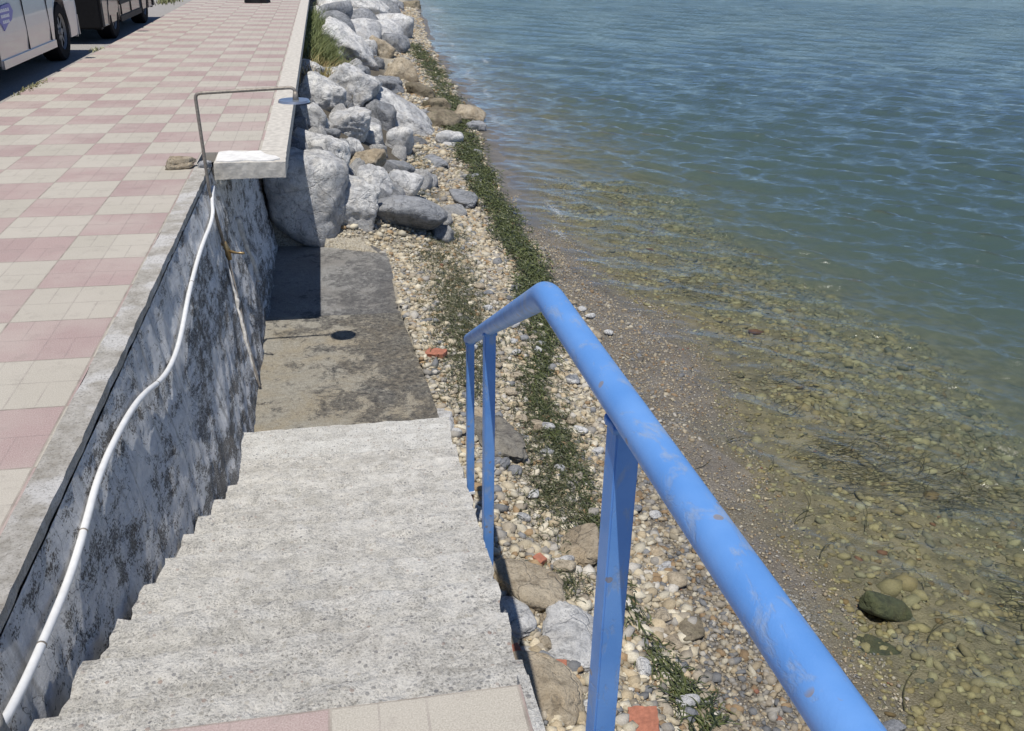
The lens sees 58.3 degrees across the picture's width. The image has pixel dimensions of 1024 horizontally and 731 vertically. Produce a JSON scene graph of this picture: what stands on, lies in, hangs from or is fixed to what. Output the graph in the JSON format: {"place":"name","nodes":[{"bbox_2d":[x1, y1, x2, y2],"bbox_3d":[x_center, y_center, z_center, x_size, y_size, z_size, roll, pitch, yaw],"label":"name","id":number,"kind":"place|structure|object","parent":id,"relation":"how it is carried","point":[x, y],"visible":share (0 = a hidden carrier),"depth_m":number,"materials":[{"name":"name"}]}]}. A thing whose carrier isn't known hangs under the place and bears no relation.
{"place":"outdoors","nodes":[
{"label":"outdoors","id":0,"kind":"place"},
{"bbox_2d":[0,0,190,102],"bbox_3d":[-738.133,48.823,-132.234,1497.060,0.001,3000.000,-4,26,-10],"label":"road","id":1,"kind":"structure","parent":0,"point":[15,79],"depth_m":11.38,"materials":[{"name":"asphalt"}]},
{"bbox_2d":[0,0,80,69],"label":"parked van","id":2,"kind":"object","parent":1,"relation":"on","point":[30,29],"visible":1,"depth_m":10.11,"materials":[{"name":"silver metal"}]},
{"bbox_2d":[74,0,153,37],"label":"parked car","id":3,"kind":"object","parent":1,"relation":"on","point":[103,18],"visible":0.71,"depth_m":13.34,"materials":[{"name":"brown paint"}]},
{"bbox_2d":[0,0,532,730],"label":"pavement","id":4,"kind":"structure","parent":0,"point":[90,188],"depth_m":5.57,"materials":[{"name":"tile"}]},
{"bbox_2d":[11,77,47,96],"bbox_3d":[-4.797,-2.763,9.140,0.172,0.045,1.305,-3,25,-8],"label":"grass tuft","id":5,"kind":"object","parent":4,"relation":"on","point":[31,86],"visible":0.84,"depth_m":9.21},
{"bbox_2d":[165,156,195,169],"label":"loose rock","id":6,"kind":"object","parent":4,"relation":"on","point":[178,162],"visible":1,"depth_m":6.16,"materials":[{"name":"beige stone"}]},
{"bbox_2d":[213,0,309,178],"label":"coping slab","id":7,"kind":"structure","parent":4,"relation":"on","point":[270,159],"depth_m":7.12,"materials":[{"name":"concrete"}]},
{"bbox_2d":[518,673,543,730],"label":"mortar edge","id":8,"kind":"object","parent":4,"relation":"attached to","point":[529,694],"visible":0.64,"depth_m":1.95,"materials":[{"name":"concrete"}]},
{"bbox_2d":[262,0,1023,730],"bbox_3d":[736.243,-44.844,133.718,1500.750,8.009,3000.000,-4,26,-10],"label":"beach","id":9,"kind":"structure","parent":0,"point":[1004,366],"depth_m":12.64,"materials":[{"name":"gravel"}]},
{"bbox_2d":[0,164,277,730],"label":"retaining wall","id":10,"kind":"structure","parent":9,"relation":"on","point":[171,475],"depth_m":3.59,"materials":[{"name":"concrete"}]},
{"bbox_2d":[0,710,8,730],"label":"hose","id":11,"kind":"object","parent":10,"relation":"on","point":[3,720],"visible":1,"depth_m":1.88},
{"bbox_2d":[5,185,214,723],"bbox_3d":[-1.428,0.092,3.507,0.085,0.350,5.490,-3,25,-9],"label":"water hose","id":12,"kind":"object","parent":10,"relation":"attached to","point":[13,704],"visible":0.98,"depth_m":2.75,"materials":[{"name":"white plastic"}]},
{"bbox_2d":[29,417,522,730],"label":"concrete staircase","id":13,"kind":"structure","parent":9,"relation":"on","point":[316,568],"depth_m":2.86,"materials":[{"name":"concrete"}]},
{"bbox_2d":[464,281,886,730],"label":"handrail","id":14,"kind":"object","parent":13,"relation":"attached to","point":[821,690],"visible":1,"depth_m":1.37,"materials":[{"name":"metal"}]},
{"bbox_2d":[290,135,307,149],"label":"boulder","id":15,"kind":"object","parent":9,"relation":"on","point":[298,143],"visible":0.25,"depth_m":9.45,"materials":[{"name":"stone"}]},
{"bbox_2d":[292,116,308,131],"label":"boulder","id":16,"kind":"object","parent":9,"relation":"on","point":[300,122],"visible":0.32,"depth_m":10.48,"materials":[{"name":"stone"}]},
{"bbox_2d":[263,147,348,246],"bbox_3d":[-2.021,-1.650,9.111,0.826,0.975,0.739,-4,26,-10],"label":"boulder","id":17,"kind":"object","parent":9,"relation":"on","point":[305,200],"visible":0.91,"depth_m":8.84,"materials":[{"name":"grey stone"}]},
{"bbox_2d":[301,59,323,74],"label":"boulder","id":18,"kind":"object","parent":9,"relation":"on","point":[309,63],"visible":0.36,"depth_m":15.15,"materials":[{"name":"grey stone"}]},
{"bbox_2d":[298,102,329,128],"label":"boulder","id":19,"kind":"object","parent":9,"relation":"on","point":[314,114],"visible":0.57,"depth_m":11.40,"materials":[{"name":"grey stone"}]},
{"bbox_2d":[309,126,326,134],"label":"rock","id":20,"kind":"object","parent":9,"relation":"on","point":[319,130],"visible":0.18,"depth_m":10.59,"materials":[{"name":"grey stone"}]},
{"bbox_2d":[292,127,350,169],"bbox_3d":[-2.046,-2.275,9.922,0.667,0.547,0.554,3,25,3],"label":"boulder","id":21,"kind":"object","parent":9,"relation":"on","point":[338,148],"visible":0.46,"depth_m":9.69,"materials":[{"name":"grey stone"}]},
{"bbox_2d":[298,71,346,111],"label":"boulder","id":22,"kind":"object","parent":9,"relation":"on","point":[323,92],"visible":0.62,"depth_m":13.16,"materials":[{"name":"grey stone"}]},
{"bbox_2d":[299,50,353,106],"bbox_3d":[-3.146,-4.943,15.806,1.682,1.049,4.890,-4,26,-10],"label":"grass clump","id":23,"kind":"object","parent":9,"relation":"on","point":[326,70],"visible":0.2,"depth_m":15.58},
{"bbox_2d":[303,0,359,76],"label":"grass clump","id":24,"kind":"object","parent":9,"relation":"on","point":[315,21],"visible":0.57,"depth_m":20.30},
{"bbox_2d":[324,128,340,138],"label":"boulder","id":25,"kind":"object","parent":9,"relation":"on","point":[335,132],"visible":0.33,"depth_m":11.32,"materials":[{"name":"stone"}]},
{"bbox_2d":[302,26,365,76],"bbox_3d":[-3.668,-5.951,17.587,1.956,1.026,7.629,-4,26,-10],"label":"grass clump","id":26,"kind":"object","parent":9,"relation":"on","point":[314,49],"visible":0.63,"depth_m":17.14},
{"bbox_2d":[319,0,352,18],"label":"boulder","id":27,"kind":"object","parent":9,"relation":"on","point":[346,7],"visible":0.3,"depth_m":26.32,"materials":[{"name":"stone"}]},
{"bbox_2d":[319,10,355,31],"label":"boulder","id":28,"kind":"object","parent":9,"relation":"on","point":[342,17],"visible":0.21,"depth_m":23.74,"materials":[{"name":"stone"}]},
{"bbox_2d":[254,245,438,431],"bbox_3d":[-1.395,-0.279,7.467,1.224,0.259,4.085,-4,26,-10],"label":"beach landing","id":29,"kind":"object","parent":9,"relation":"on","point":[338,348],"visible":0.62,"depth_m":6.85,"materials":[{"name":"concrete"}]},
{"bbox_2d":[194,86,309,387],"bbox_3d":[-1.602,-0.804,5.975,0.692,1.943,0.345,-4,26,-10],"label":"beach shower","id":30,"kind":"object","parent":29,"relation":"on","point":[294,99],"visible":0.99,"depth_m":5.69,"materials":[{"name":"metal"}]},
{"bbox_2d":[328,106,371,141],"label":"boulder","id":31,"kind":"object","parent":9,"relation":"on","point":[354,121],"visible":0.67,"depth_m":12.24,"materials":[{"name":"grey stone"}]},
{"bbox_2d":[322,16,378,70],"bbox_3d":[-3.841,-7.267,21.078,1.476,1.365,1.326,-4,26,-10],"label":"boulder","id":32,"kind":"object","parent":9,"relation":"on","point":[362,50],"visible":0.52,"depth_m":20.74,"materials":[{"name":"grey stone"}]},
{"bbox_2d":[346,137,363,151],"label":"boulder","id":33,"kind":"object","parent":9,"relation":"on","point":[355,144],"visible":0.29,"depth_m":11.22,"materials":[{"name":"grey stone"}]},
{"bbox_2d":[328,62,382,106],"bbox_3d":[-2.658,-4.392,14.823,1.097,0.980,0.770,1,25,0],"label":"boulder","id":34,"kind":"object","parent":9,"relation":"on","point":[361,86],"visible":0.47,"depth_m":14.47,"materials":[{"name":"grey stone"}]},
{"bbox_2d":[349,158,364,171],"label":"rock","id":35,"kind":"object","parent":9,"relation":"on","point":[355,164],"visible":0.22,"depth_m":10.35,"materials":[{"name":"grey stone"}]},
{"bbox_2d":[343,175,380,232],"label":"boulder","id":36,"kind":"object","parent":9,"relation":"on","point":[361,203],"visible":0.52,"depth_m":9.22,"materials":[{"name":"grey stone"}]},
{"bbox_2d":[351,8,378,19],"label":"boulder","id":37,"kind":"object","parent":9,"relation":"on","point":[362,13],"visible":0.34,"depth_m":28.39,"materials":[{"name":"stone"}]},
{"bbox_2d":[351,18,381,39],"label":"boulder","id":38,"kind":"object","parent":9,"relation":"on","point":[366,28],"visible":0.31,"depth_m":25.01,"materials":[{"name":"grey stone"}]},
{"bbox_2d":[349,148,386,166],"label":"boulder","id":39,"kind":"object","parent":9,"relation":"on","point":[375,156],"visible":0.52,"depth_m":10.84,"materials":[{"name":"beige stone"}]},
{"bbox_2d":[350,0,389,14],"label":"boulder","id":40,"kind":"object","parent":9,"relation":"on","point":[375,7],"visible":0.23,"depth_m":31.49,"materials":[{"name":"grey stone"}]},
{"bbox_2d":[364,39,377,55],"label":"boulder","id":41,"kind":"object","parent":9,"relation":"on","point":[372,45],"visible":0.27,"depth_m":23.33,"materials":[{"name":"grey stone"}]},
{"bbox_2d":[356,163,395,193],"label":"boulder","id":42,"kind":"object","parent":9,"relation":"on","point":[369,173],"visible":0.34,"depth_m":9.79,"materials":[{"name":"grey stone"}]},
{"bbox_2d":[369,122,382,143],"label":"boulder","id":43,"kind":"object","parent":9,"relation":"on","point":[375,134],"visible":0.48,"depth_m":12.83,"materials":[{"name":"grey stone"}]},
{"bbox_2d":[364,99,396,131],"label":"boulder","id":44,"kind":"object","parent":9,"relation":"on","point":[384,113],"visible":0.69,"depth_m":14.52,"materials":[{"name":"stone"}]},
{"bbox_2d":[369,35,395,58],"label":"boulder","id":45,"kind":"object","parent":9,"relation":"on","point":[385,49],"visible":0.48,"depth_m":23.56,"materials":[{"name":"beige stone"}]},
{"bbox_2d":[374,76,404,93],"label":"boulder","id":46,"kind":"object","parent":9,"relation":"on","point":[393,84],"visible":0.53,"depth_m":18.39,"materials":[{"name":"stone"}]},
{"bbox_2d":[377,19,403,34],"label":"boulder","id":47,"kind":"object","parent":9,"relation":"on","point":[392,26],"visible":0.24,"depth_m":26.48,"materials":[{"name":"grey stone"}]},
{"bbox_2d":[381,0,400,12],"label":"boulder","id":48,"kind":"object","parent":9,"relation":"on","point":[393,6],"visible":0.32,"depth_m":35.90,"materials":[{"name":"stone"}]},
{"bbox_2d":[383,160,398,171],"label":"rock","id":49,"kind":"object","parent":9,"relation":"on","point":[388,166],"visible":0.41,"depth_m":11.62,"materials":[{"name":"stone"}]},
{"bbox_2d":[376,13,413,37],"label":"boulder","id":50,"kind":"object","parent":9,"relation":"on","point":[406,23],"visible":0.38,"depth_m":29.67,"materials":[{"name":"grey stone"}]},
{"bbox_2d":[382,33,409,52],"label":"boulder","id":51,"kind":"object","parent":9,"relation":"on","point":[400,43],"visible":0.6,"depth_m":25.37,"materials":[{"name":"stone"}]},
{"bbox_2d":[391,145,406,160],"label":"rock","id":52,"kind":"object","parent":9,"relation":"on","point":[400,152],"visible":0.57,"depth_m":12.93,"materials":[{"name":"grey stone"}]},
{"bbox_2d":[385,126,413,154],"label":"boulder","id":53,"kind":"object","parent":9,"relation":"on","point":[401,136],"visible":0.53,"depth_m":13.31,"materials":[{"name":"grey stone"}]},
{"bbox_2d":[388,160,414,172],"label":"boulder","id":54,"kind":"object","parent":9,"relation":"on","point":[405,166],"visible":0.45,"depth_m":11.95,"materials":[{"name":"stone"}]},
{"bbox_2d":[384,57,419,81],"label":"boulder","id":55,"kind":"object","parent":9,"relation":"on","point":[403,68],"visible":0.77,"depth_m":20.44,"materials":[{"name":"beige stone"}]},
{"bbox_2d":[374,86,434,135],"bbox_3d":[-1.840,-4.138,15.408,1.157,1.143,1.212,-4,26,-10],"label":"boulder","id":56,"kind":"object","parent":9,"relation":"on","point":[414,118],"visible":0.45,"depth_m":15.09,"materials":[{"name":"grey stone"}]},
{"bbox_2d":[388,169,423,195],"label":"boulder","id":57,"kind":"object","parent":9,"relation":"on","point":[409,183],"visible":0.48,"depth_m":10.80,"materials":[{"name":"grey stone"}]},
{"bbox_2d":[376,195,447,230],"bbox_3d":[-1.079,-1.609,9.749,0.805,0.422,0.693,-4,26,-10],"label":"boulder","id":58,"kind":"object","parent":9,"relation":"on","point":[414,212],"visible":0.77,"depth_m":9.48,"materials":[{"name":"stone"}]},
{"bbox_2d":[403,0,420,8],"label":"boulder","id":59,"kind":"object","parent":9,"relation":"on","point":[413,4],"visible":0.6,"depth_m":42.60,"materials":[{"name":"brown stone"}]},
{"bbox_2d":[405,82,435,98],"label":"boulder","id":60,"kind":"object","parent":9,"relation":"on","point":[421,90],"visible":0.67,"depth_m":18.83,"materials":[{"name":"brown stone"}]},
{"bbox_2d":[414,168,432,189],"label":"rock","id":61,"kind":"object","parent":9,"relation":"on","point":[428,181],"visible":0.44,"depth_m":11.84,"materials":[{"name":"grey stone"}]},
{"bbox_2d":[421,98,450,108],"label":"boulder","id":62,"kind":"object","parent":9,"relation":"on","point":[440,102],"visible":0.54,"depth_m":17.68,"materials":[{"name":"brown stone"}]},
{"bbox_2d":[424,154,447,167],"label":"beach stone","id":63,"kind":"object","parent":9,"relation":"on","point":[437,161],"visible":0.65,"depth_m":13.34,"materials":[{"name":"stone"}]},
{"bbox_2d":[425,347,447,358],"bbox_3d":[-0.559,-0.086,6.760,0.150,0.057,0.096,5,32,19],"label":"brick fragment","id":64,"kind":"object","parent":9,"relation":"on","point":[438,352],"visible":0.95,"depth_m":6.74,"materials":[{"name":"brick"}]},
{"bbox_2d":[431,224,453,243],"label":"rock","id":65,"kind":"object","parent":9,"relation":"on","point":[444,233],"visible":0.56,"depth_m":9.77,"materials":[{"name":"grey stone"}]},
{"bbox_2d":[427,109,461,129],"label":"boulder","id":66,"kind":"object","parent":9,"relation":"on","point":[439,118],"visible":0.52,"depth_m":16.20,"materials":[{"name":"brown stone"}]},
{"bbox_2d":[437,408,453,429],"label":"beach stone","id":67,"kind":"object","parent":9,"relation":"on","point":[441,412],"visible":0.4,"depth_m":5.99,"materials":[{"name":"grey stone"}]},
{"bbox_2d":[435,130,463,143],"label":"boulder","id":68,"kind":"object","parent":9,"relation":"on","point":[447,136],"visible":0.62,"depth_m":14.89,"materials":[{"name":"grey stone"}]},
{"bbox_2d":[441,203,466,215],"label":"rock","id":69,"kind":"object","parent":9,"relation":"on","point":[458,209],"visible":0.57,"depth_m":11.05,"materials":[{"name":"grey stone"}]},
{"bbox_2d":[449,189,477,208],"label":"beach stone","id":70,"kind":"object","parent":9,"relation":"on","point":[466,199],"visible":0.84,"depth_m":11.71,"materials":[{"name":"stone"}]},
{"bbox_2d":[388,7,549,265],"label":"pebbles","id":71,"kind":"object","parent":9,"relation":"on","point":[420,33],"visible":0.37,"depth_m":13.03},
{"bbox_2d":[455,104,485,121],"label":"boulder","id":72,"kind":"object","parent":9,"relation":"on","point":[468,112],"visible":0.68,"depth_m":17.02,"materials":[{"name":"beige stone"}]},
{"bbox_2d":[466,120,486,130],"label":"boulder","id":73,"kind":"object","parent":9,"relation":"on","point":[480,125],"visible":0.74,"depth_m":16.31,"materials":[{"name":"stone"}]},
{"bbox_2d":[392,135,605,606],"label":"pebbles","id":74,"kind":"object","parent":9,"relation":"on","point":[457,327],"visible":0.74,"depth_m":6.56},
{"bbox_2d":[474,415,527,459],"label":"beach stone","id":75,"kind":"object","parent":9,"relation":"on","point":[510,443],"visible":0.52,"depth_m":5.82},
{"bbox_2d":[508,465,521,475],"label":"pebble","id":76,"kind":"object","parent":9,"relation":"on","point":[513,469],"visible":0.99,"depth_m":5.58,"materials":[{"name":"stone"}]},
{"bbox_2d":[501,596,536,638],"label":"beach stone","id":77,"kind":"object","parent":9,"relation":"on","point":[522,621],"visible":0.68,"depth_m":4.26,"materials":[{"name":"grey stone"}]},
{"bbox_2d":[517,512,530,521],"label":"pebble","id":78,"kind":"object","parent":9,"relation":"on","point":[525,517],"visible":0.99,"depth_m":5.16,"materials":[{"name":"grey stone"}]},
{"bbox_2d":[337,213,734,730],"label":"pebbles","id":79,"kind":"object","parent":9,"relation":"on","point":[507,533],"visible":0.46,"depth_m":5.71,"materials":[{"name":"gravel"}]},
{"bbox_2d":[532,552,547,565],"bbox_3d":[0.146,1.012,4.761,0.056,0.053,0.067,-24,42,-34],"label":"brick fragment","id":80,"kind":"object","parent":9,"relation":"on","point":[540,557],"visible":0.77,"depth_m":4.75,"materials":[{"name":"brick"}]},
{"bbox_2d":[538,635,551,649],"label":"pebble","id":81,"kind":"object","parent":9,"relation":"on","point":[545,640],"visible":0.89,"depth_m":4.16,"materials":[{"name":"beige stone"}]},
{"bbox_2d":[514,650,584,722],"bbox_3d":[0.128,1.379,3.888,0.354,0.166,0.384,-4,26,-10],"label":"beach stone","id":82,"kind":"object","parent":9,"relation":"on","point":[557,686],"visible":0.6,"depth_m":3.86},
{"bbox_2d":[553,559,575,572],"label":"pebble","id":83,"kind":"object","parent":9,"relation":"on","point":[570,565],"visible":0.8,"depth_m":4.73,"materials":[{"name":"beige stone"}]},
{"bbox_2d":[542,601,593,672],"bbox_3d":[0.284,1.270,4.298,0.346,0.142,0.506,-4,26,-10],"label":"beach stone","id":84,"kind":"object","parent":9,"relation":"on","point":[567,628],"visible":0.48,"depth_m":4.24,"materials":[{"name":"grey stone"}]},
{"bbox_2d":[561,704,578,726],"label":"pebble","id":85,"kind":"object","parent":9,"relation":"on","point":[570,718],"visible":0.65,"depth_m":3.76,"materials":[{"name":"beige stone"}]},
{"bbox_2d":[405,42,742,730],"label":"seaweed","id":86,"kind":"object","parent":9,"relation":"on","point":[484,186],"visible":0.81,"depth_m":9.02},
{"bbox_2d":[559,523,598,566],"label":"beach stone","id":87,"kind":"object","parent":9,"relation":"on","point":[583,540],"visible":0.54,"depth_m":4.95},
{"bbox_2d":[468,192,704,441],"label":"wet pebbles","id":88,"kind":"object","parent":9,"relation":"on","point":[685,404],"visible":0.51,"depth_m":7.80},
{"bbox_2d":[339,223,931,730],"bbox_3d":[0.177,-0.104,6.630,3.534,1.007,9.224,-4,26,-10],"label":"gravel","id":89,"kind":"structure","parent":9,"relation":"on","point":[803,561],"depth_m":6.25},
{"bbox_2d":[627,706,658,730],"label":"brick fragment","id":90,"kind":"object","parent":9,"relation":"on","point":[646,719],"visible":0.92,"depth_m":3.87,"materials":[{"name":"brick"}]},
{"bbox_2d":[635,656,651,675],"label":"pebble","id":91,"kind":"object","parent":9,"relation":"on","point":[643,667],"visible":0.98,"depth_m":4.22,"materials":[{"name":"grey stone"}]},
{"bbox_2d":[649,510,661,518],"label":"pebble","id":92,"kind":"object","parent":9,"relation":"on","point":[655,514],"visible":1,"depth_m":5.46,"materials":[{"name":"grey stone"}]},
{"bbox_2d":[650,546,665,557],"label":"beach stone","id":93,"kind":"object","parent":9,"relation":"on","point":[658,552],"visible":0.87,"depth_m":5.13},
{"bbox_2d":[653,608,672,621],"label":"pebble","id":94,"kind":"object","parent":9,"relation":"on","point":[664,615],"visible":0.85,"depth_m":4.59,"materials":[{"name":"beige stone"}]},
{"bbox_2d":[664,633,682,649],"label":"beach stone","id":95,"kind":"object","parent":9,"relation":"on","point":[674,638],"visible":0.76,"depth_m":4.46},
{"bbox_2d":[667,571,687,588],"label":"pebble","id":96,"kind":"object","parent":9,"relation":"on","point":[679,579],"visible":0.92,"depth_m":4.89,"materials":[{"name":"beige stone"}]},
{"bbox_2d":[563,434,810,730],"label":"wet pebbles","id":97,"kind":"object","parent":9,"relation":"on","point":[745,653],"visible":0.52,"depth_m":4.47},
{"bbox_2d":[675,694,699,707],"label":"pebble","id":98,"kind":"object","parent":9,"relation":"on","point":[688,700],"visible":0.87,"depth_m":4.08,"materials":[{"name":"grey stone"}]},
{"bbox_2d":[678,616,704,641],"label":"beach stone","id":99,"kind":"object","parent":9,"relation":"on","point":[691,631],"visible":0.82,"depth_m":4.53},
{"bbox_2d":[685,707,697,723],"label":"pebble","id":100,"kind":"object","parent":9,"relation":"on","point":[690,710],"visible":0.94,"depth_m":4.02,"materials":[{"name":"stone"}]},
{"bbox_2d":[711,725,733,730],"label":"pebble","id":101,"kind":"object","parent":9,"relation":"on","point":[724,728],"visible":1,"depth_m":3.95,"materials":[{"name":"beige stone"}]},
{"bbox_2d":[524,176,1023,730],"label":"submerged pebbles","id":102,"kind":"object","parent":9,"relation":"on","point":[1004,682],"visible":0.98,"depth_m":6.95,"materials":[{"name":"gravel"}]},
{"bbox_2d":[856,634,900,655],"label":"submerged stone","id":103,"kind":"object","parent":9,"relation":"on","point":[873,641],"visible":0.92,"depth_m":4.62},
{"bbox_2d":[859,590,912,621],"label":"submerged stone","id":104,"kind":"object","parent":9,"relation":"on","point":[883,606],"visible":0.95,"depth_m":4.79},
{"bbox_2d":[882,719,906,730],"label":"beach stone","id":105,"kind":"object","parent":9,"relation":"on","point":[893,725],"visible":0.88,"depth_m":4.10,"materials":[{"name":"stone"}]},
{"bbox_2d":[420,0,1023,637],"bbox_3d":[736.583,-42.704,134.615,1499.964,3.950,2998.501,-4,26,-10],"label":"sea water","id":106,"kind":"structure","parent":0,"point":[728,64],"depth_m":21.16,"materials":[{"name":"teal liquid"}]},
{"bbox_2d":[609,202,1023,710],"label":"floating seaweed","id":107,"kind":"object","parent":106,"relation":"on","point":[904,463],"visible":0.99,"depth_m":6.13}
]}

